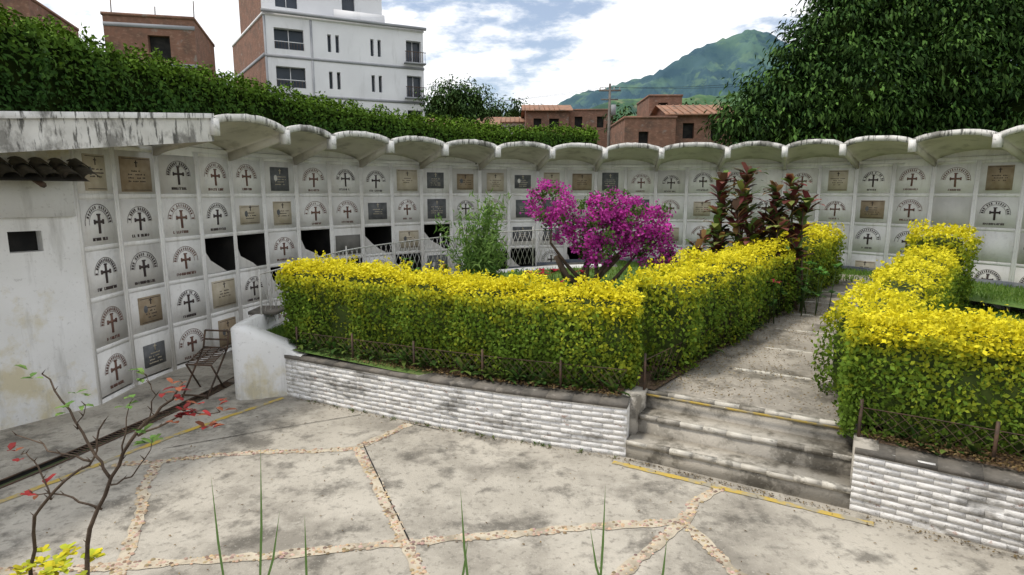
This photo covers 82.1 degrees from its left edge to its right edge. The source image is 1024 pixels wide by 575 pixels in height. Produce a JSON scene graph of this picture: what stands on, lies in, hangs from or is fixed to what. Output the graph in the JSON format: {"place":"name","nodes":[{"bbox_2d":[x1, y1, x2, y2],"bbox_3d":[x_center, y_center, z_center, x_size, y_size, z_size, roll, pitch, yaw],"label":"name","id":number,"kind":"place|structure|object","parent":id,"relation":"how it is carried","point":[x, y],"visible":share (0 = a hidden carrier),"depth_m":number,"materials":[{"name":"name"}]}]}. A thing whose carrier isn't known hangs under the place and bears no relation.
{"place":"outdoors","nodes":[
{"label":"outdoors","id":0,"kind":"place"},
{"bbox_2d":[0,346,231,486],"bbox_3d":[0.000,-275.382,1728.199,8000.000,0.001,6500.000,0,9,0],"label":"ground","id":1,"kind":"structure","parent":0,"point":[88,448],"depth_m":6.56,"materials":[{"name":"grey concrete"}]},
{"bbox_2d":[0,0,78,39],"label":"brick house","id":2,"kind":"structure","parent":1,"relation":"on","point":[30,8],"depth_m":32.32,"materials":[{"name":"brown brick"}]},
{"bbox_2d":[100,0,215,78],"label":"brick house","id":3,"kind":"structure","parent":1,"relation":"on","point":[186,38],"depth_m":35.29,"materials":[{"name":"brick"}]},
{"bbox_2d":[232,0,426,124],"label":"apartment building","id":4,"kind":"structure","parent":1,"relation":"on","point":[363,52],"depth_m":46.43,"materials":[{"name":"white paint"}]},
{"bbox_2d":[412,73,499,130],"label":"round tree","id":5,"kind":"object","parent":1,"relation":"on","point":[469,101],"visible":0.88,"depth_m":45.60,"materials":[{"name":"green plant"}]},
{"bbox_2d":[428,118,500,130],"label":"brick house","id":6,"kind":"structure","parent":1,"relation":"on","point":[498,120],"depth_m":55.72,"materials":[{"name":"brick"}]},
{"bbox_2d":[490,116,524,130],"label":"white house","id":7,"kind":"structure","parent":1,"relation":"on","point":[513,121],"depth_m":64.03,"materials":[{"name":"white paint"}]},
{"bbox_2d":[69,146,1023,404],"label":"burial niche wall","id":8,"kind":"structure","parent":1,"relation":"on","point":[177,252],"depth_m":12.18,"materials":[{"name":"white concrete"}]},
{"bbox_2d":[0,111,1023,171],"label":"scalloped concrete canopy","id":9,"kind":"object","parent":8,"relation":"on","point":[234,136],"visible":0.98,"depth_m":12.26,"materials":[{"name":"white concrete"}]},
{"bbox_2d":[521,104,572,134],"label":"brick house","id":10,"kind":"structure","parent":1,"relation":"on","point":[533,115],"depth_m":60.09,"materials":[{"name":"brick"}]},
{"bbox_2d":[425,93,705,138],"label":"distant trees","id":11,"kind":"object","parent":1,"relation":"on","point":[514,111],"visible":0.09,"depth_m":69.91,"materials":[{"name":"green plant"}]},
{"bbox_2d":[569,109,613,147],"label":"brick house","id":12,"kind":"structure","parent":1,"relation":"on","point":[585,117],"depth_m":60.96,"materials":[{"name":"brown brick"}]},
{"bbox_2d":[599,83,620,146],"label":"utility pole","id":13,"kind":"object","parent":1,"relation":"on","point":[611,109],"visible":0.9,"depth_m":48.10,"materials":[{"name":"brown wood"}]},
{"bbox_2d":[491,84,739,102],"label":"overhead wires","id":14,"kind":"object","parent":13,"relation":"attached to","point":[622,87],"visible":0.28,"depth_m":47.82,"materials":[{"name":"black metal"}]},
{"bbox_2d":[610,116,676,147],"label":"brick house","id":15,"kind":"structure","parent":1,"relation":"on","point":[659,131],"depth_m":41.74,"materials":[{"name":"brown brick"}]},
{"bbox_2d":[636,94,682,115],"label":"brick house","id":16,"kind":"structure","parent":1,"relation":"on","point":[647,104],"depth_m":50.14,"materials":[{"name":"brown brick"}]},
{"bbox_2d":[650,104,740,144],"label":"brick house","id":17,"kind":"structure","parent":1,"relation":"on","point":[689,120],"depth_m":42.71,"materials":[{"name":"brick"}]},
{"bbox_2d":[697,0,1023,146],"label":"mango tree","id":18,"kind":"object","parent":1,"relation":"on","point":[934,59],"visible":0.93,"depth_m":21.86,"materials":[{"name":"green plant"}]},
{"bbox_2d":[0,3,599,165],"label":"green hedge","id":19,"kind":"object","parent":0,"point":[44,67],"visible":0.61,"depth_m":9.43,"materials":[{"name":"green plant"}]},
{"bbox_2d":[37,0,832,114],"label":"sky","id":20,"kind":"structure","parent":0,"point":[523,48],"materials":[{"name":"white"}]},
{"bbox_2d":[211,460,666,574],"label":"grass","id":21,"kind":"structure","parent":0,"point":[465,565],"depth_m":2.42,"materials":[{"name":"green plant"}]},
{"bbox_2d":[0,370,1023,574],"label":"courtyard pavement","id":22,"kind":"structure","parent":0,"point":[498,494],"depth_m":5.49,"materials":[{"name":"concrete"}]},
{"bbox_2d":[0,149,99,429],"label":"white cabin","id":23,"kind":"object","parent":22,"relation":"on","point":[44,321],"visible":0.98,"depth_m":7.46,"materials":[{"name":"paint"}]},
{"bbox_2d":[0,377,234,488],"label":"drain channel","id":24,"kind":"object","parent":22,"relation":"on","point":[230,382],"visible":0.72,"depth_m":7.00,"materials":[{"name":"metal"}]},
{"bbox_2d":[181,329,229,398],"bbox_3d":[-4.480,1.115,8.622,0.508,0.873,0.696,0,9,0],"label":"folding metal chair","id":25,"kind":"object","parent":22,"relation":"on","point":[197,362],"visible":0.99,"depth_m":8.57,"materials":[{"name":"metal"}]},
{"bbox_2d":[0,423,740,574],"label":"joint pebbles","id":26,"kind":"object","parent":22,"relation":"on","point":[282,554],"visible":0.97,"depth_m":5.03,"materials":[{"name":"beige gravel"}]},
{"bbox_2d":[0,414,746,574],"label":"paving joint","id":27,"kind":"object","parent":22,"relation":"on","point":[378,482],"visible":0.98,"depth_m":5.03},
{"bbox_2d":[0,397,873,525],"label":"yellow line","id":28,"kind":"object","parent":22,"relation":"on","point":[846,517],"visible":0.92,"depth_m":5.97,"materials":[{"name":"paint"}]},
{"bbox_2d":[230,305,647,456],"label":"planter wall","id":29,"kind":"structure","parent":22,"relation":"on","point":[267,364],"depth_m":7.33,"materials":[{"name":"stone"}]},
{"bbox_2d":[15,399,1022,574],"bbox_3d":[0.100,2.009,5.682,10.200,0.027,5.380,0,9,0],"label":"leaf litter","id":30,"kind":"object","parent":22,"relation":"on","point":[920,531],"visible":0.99,"depth_m":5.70,"materials":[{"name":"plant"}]},
{"bbox_2d":[626,389,852,508],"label":"concrete steps","id":31,"kind":"structure","parent":22,"relation":"on","point":[803,456],"depth_m":6.14,"materials":[{"name":"grey concrete"}]},
{"bbox_2d":[849,423,1023,554],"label":"planter wall","id":32,"kind":"structure","parent":22,"relation":"on","point":[976,502],"depth_m":5.05,"materials":[{"name":"stone"}]},
{"bbox_2d":[157,259,1023,381],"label":"walkway","id":33,"kind":"structure","parent":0,"point":[1001,294],"depth_m":10.59,"materials":[{"name":"concrete"}]},
{"bbox_2d":[266,264,1023,438],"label":"lawn","id":34,"kind":"structure","parent":0,"point":[280,330],"depth_m":10.21,"materials":[{"name":"green plant"}]},
{"bbox_2d":[434,188,511,286],"bbox_3d":[-0.640,-0.816,11.166,1.432,2.169,1.183,3,10,18],"label":"bamboo shrub","id":35,"kind":"object","parent":34,"relation":"on","point":[479,250],"visible":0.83,"depth_m":10.93,"materials":[{"name":"green plant"}]},
{"bbox_2d":[519,178,681,296],"bbox_3d":[1.772,-0.898,11.303,3.274,2.379,1.450,0,9,0],"label":"bougainvillea bush","id":36,"kind":"object","parent":34,"relation":"on","point":[612,216],"visible":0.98,"depth_m":11.08,"materials":[{"name":"purple plant"}]},
{"bbox_2d":[303,282,1023,471],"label":"soil bed","id":37,"kind":"object","parent":34,"relation":"on","point":[1009,462],"visible":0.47,"depth_m":6.75,"materials":[{"name":"brown soil"}]},
{"bbox_2d":[273,250,646,390],"bbox_3d":[-0.890,0.362,7.912,5.387,1.522,1.181,4,10,22],"label":"yellow hedge","id":38,"kind":"object","parent":37,"relation":"on","point":[503,317],"visible":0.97,"depth_m":7.41,"materials":[{"name":"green plant"}]},
{"bbox_2d":[403,253,842,323],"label":"flowering plants","id":39,"kind":"object","parent":37,"relation":"on","point":[801,298],"visible":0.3,"depth_m":10.00,"materials":[{"name":"green plant"}]},
{"bbox_2d":[258,227,1023,464],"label":"wire fence","id":40,"kind":"object","parent":37,"relation":"on","point":[994,443],"visible":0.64,"depth_m":7.66,"materials":[{"name":"metal"}]},
{"bbox_2d":[288,292,1023,461],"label":"weeds","id":41,"kind":"object","parent":37,"relation":"on","point":[919,436],"visible":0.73,"depth_m":7.24,"materials":[{"name":"green plant"}]},
{"bbox_2d":[623,220,846,376],"bbox_3d":[4.167,-0.149,10.101,1.252,1.772,7.670,8,12,42],"label":"yellow hedge","id":42,"kind":"object","parent":37,"relation":"on","point":[691,300],"visible":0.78,"depth_m":8.37,"materials":[{"name":"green plant"}]},
{"bbox_2d":[671,162,824,310],"bbox_3d":[4.205,-0.886,10.468,2.623,2.636,1.450,0,9,0],"label":"croton shrub","id":43,"kind":"object","parent":37,"relation":"on","point":[778,221],"visible":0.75,"depth_m":10.29,"materials":[{"name":"brown plant"}]},
{"bbox_2d":[810,239,964,394],"bbox_3d":[5.665,0.264,8.406,1.139,1.590,5.943,8,12,41],"label":"yellow hedge","id":44,"kind":"object","parent":37,"relation":"on","point":[922,279],"visible":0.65,"depth_m":7.53,"materials":[{"name":"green plant"}]},
{"bbox_2d":[832,295,1023,456],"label":"yellow hedge","id":45,"kind":"object","parent":37,"relation":"on","point":[954,368],"visible":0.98,"depth_m":5.31,"materials":[{"name":"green plant"}]},
{"bbox_2d":[900,218,985,311],"bbox_3d":[7.701,-0.404,10.640,1.214,1.670,1.231,8,12,42],"label":"yellow hedge","id":46,"kind":"object","parent":37,"relation":"on","point":[940,235],"visible":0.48,"depth_m":10.30,"materials":[{"name":"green plant"}]},
{"bbox_2d":[558,29,874,108],"bbox_3d":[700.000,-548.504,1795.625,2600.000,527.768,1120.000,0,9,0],"label":"mountain","id":47,"kind":"structure","parent":0,"point":[705,68],"depth_m":1850.70,"materials":[{"name":"green plant"}]},
{"bbox_2d":[654,274,890,419],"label":"garden path","id":48,"kind":"structure","parent":0,"point":[769,365],"depth_m":7.53,"materials":[{"name":"concrete"}]},
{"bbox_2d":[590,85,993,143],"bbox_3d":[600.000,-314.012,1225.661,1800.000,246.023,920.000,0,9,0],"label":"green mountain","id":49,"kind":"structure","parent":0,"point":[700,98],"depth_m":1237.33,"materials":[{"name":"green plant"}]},
{"bbox_3d":[0.000,2.322,0.045,12.000,1.200,5.350,0,9,0],"label":"raised flower bed","id":50,"kind":"object","parent":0,"visible":0},
{"bbox_2d":[9,542,105,574],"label":"yellow shrub","id":51,"kind":"object","parent":50,"relation":"on","point":[52,567],"visible":0.97,"depth_m":2.42,"materials":[{"name":"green plant"}]},
{"bbox_2d":[7,364,237,574],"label":"rose shrub","id":52,"kind":"object","parent":50,"relation":"on","point":[139,430],"visible":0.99,"depth_m":2.33,"materials":[{"name":"brown plant"}]}
]}

